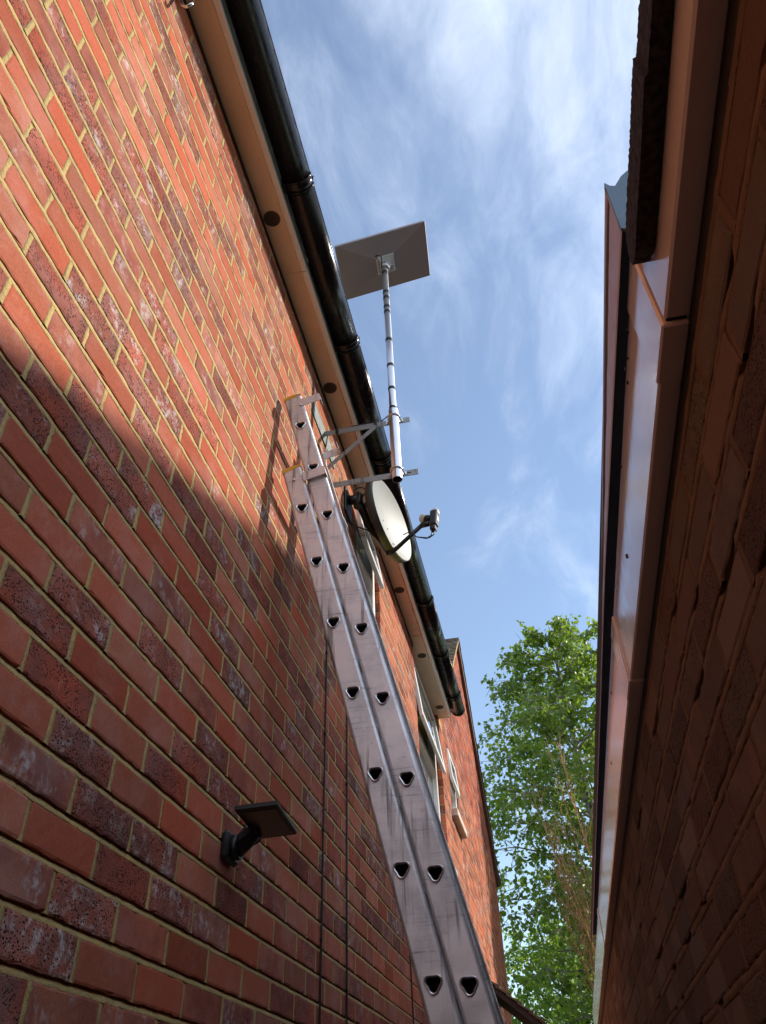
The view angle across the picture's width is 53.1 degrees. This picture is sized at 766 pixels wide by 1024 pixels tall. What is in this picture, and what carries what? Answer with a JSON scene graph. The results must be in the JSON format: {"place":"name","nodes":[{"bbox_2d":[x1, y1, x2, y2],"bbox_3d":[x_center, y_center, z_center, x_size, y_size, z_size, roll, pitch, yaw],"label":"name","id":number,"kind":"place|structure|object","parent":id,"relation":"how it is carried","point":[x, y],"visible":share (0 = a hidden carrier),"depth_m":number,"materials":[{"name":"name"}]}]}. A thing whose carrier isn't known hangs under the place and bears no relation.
{"place":"outdoors","nodes":[
{"label":"outdoors","id":0,"kind":"place"},
{"bbox_2d":[261,0,639,1023],"label":"sky","id":1,"kind":"structure","parent":0,"point":[500,126],"materials":[{"name":"blue"}]},
{"label":"ground","id":2,"kind":"structure","parent":0,"visible":0},
{"bbox_2d":[0,0,511,1023],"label":"brick house","id":3,"kind":"structure","parent":2,"relation":"on","point":[176,326],"depth_m":2.00,"materials":[{"name":"red brick"}]},
{"bbox_2d":[180,0,193,8],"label":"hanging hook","id":4,"kind":"object","parent":3,"relation":"attached to","point":[191,3],"visible":1,"depth_m":2.57,"materials":[{"name":"metal"}]},
{"bbox_2d":[220,800,296,867],"bbox_3d":[-0.324,0.807,1.911,0.173,0.089,0.223,-6,-40,5],"label":"wall lamp","id":5,"kind":"object","parent":3,"relation":"attached to","point":[268,819],"visible":1,"depth_m":1.93,"materials":[{"name":"black plastic"}]},
{"bbox_2d":[318,639,327,1023],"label":"wall cable","id":6,"kind":"object","parent":3,"relation":"attached to","point":[322,883],"depth_m":2.79,"materials":[{"name":"black plastic"}]},
{"bbox_2d":[345,518,348,1023],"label":"wall cable","id":7,"kind":"object","parent":3,"relation":"attached to","point":[346,988],"depth_m":3.08,"materials":[{"name":"black plastic"}]},
{"bbox_2d":[356,510,383,614],"bbox_3d":[-0.107,0.513,4.603,0.136,1.237,0.638,-9,-41,8],"label":"window","id":8,"kind":"structure","parent":3,"relation":"in","point":[369,566],"depth_m":4.88,"materials":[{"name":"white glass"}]},
{"bbox_2d":[313,220,429,487],"bbox_3d":[0.007,-0.648,4.113,0.668,2.685,0.428,-9,-41,8],"label":"mast antenna","id":9,"kind":"object","parent":3,"relation":"attached to","point":[385,260],"visible":0.96,"depth_m":4.79,"materials":[{"name":"metal"}]},
{"bbox_2d":[344,480,439,562],"bbox_3d":[-0.006,0.049,4.454,0.542,0.496,0.491,12,-42,-17],"label":"satellite dish","id":10,"kind":"object","parent":3,"relation":"attached to","point":[385,526],"visible":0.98,"depth_m":4.34,"materials":[{"name":"metal"}]},
{"bbox_2d":[409,955,413,1023],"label":"wall cable","id":11,"kind":"object","parent":3,"relation":"attached to","point":[411,990],"depth_m":3.99,"materials":[{"name":"black plastic"}]},
{"bbox_2d":[414,663,457,874],"bbox_3d":[0.377,2.069,6.300,0.167,1.462,1.418,-9,-41,8],"label":"window","id":12,"kind":"structure","parent":3,"relation":"in","point":[428,757],"depth_m":6.62,"materials":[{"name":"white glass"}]},
{"bbox_2d":[447,748,466,838],"bbox_3d":[0.698,2.779,7.668,0.136,0.737,0.718,-9,-41,8],"label":"window","id":13,"kind":"structure","parent":3,"relation":"in","point":[454,788],"depth_m":7.60,"materials":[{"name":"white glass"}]},
{"bbox_2d":[491,981,545,1023],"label":"tiled canopy","id":14,"kind":"object","parent":3,"relation":"attached to","point":[514,1007],"visible":0.89,"depth_m":7.64,"materials":[{"name":"tile"}]},
{"bbox_2d":[477,614,597,1023],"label":"birch tree","id":15,"kind":"object","parent":2,"relation":"on","point":[562,718],"visible":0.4,"depth_m":14.90,"materials":[{"name":"green plant"}]},
{"bbox_2d":[502,915,595,1023],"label":"maple tree","id":16,"kind":"object","parent":2,"relation":"on","point":[543,995],"visible":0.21,"depth_m":21.04,"materials":[{"name":"green plant"}]},
{"bbox_2d":[590,0,765,1023],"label":"garage","id":17,"kind":"structure","parent":2,"relation":"on","point":[678,909],"depth_m":1.16,"materials":[{"name":"brick"}]},
{"label":"path","id":18,"kind":"structure","parent":0,"visible":0},
{"bbox_2d":[282,393,504,1023],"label":"extension ladder","id":19,"kind":"object","parent":18,"relation":"on","point":[453,979],"visible":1,"depth_m":2.15,"materials":[{"name":"metal"}]},
{"bbox_2d":[521,731,595,993],"bbox_3d":[3.011,6.076,10.121,1.654,6.594,1.609,-9,-41,8],"label":"twiggy shrub","id":20,"kind":"object","parent":18,"relation":"on","point":[586,928],"visible":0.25,"depth_m":10.89,"materials":[{"name":"brown plant"}]}
]}

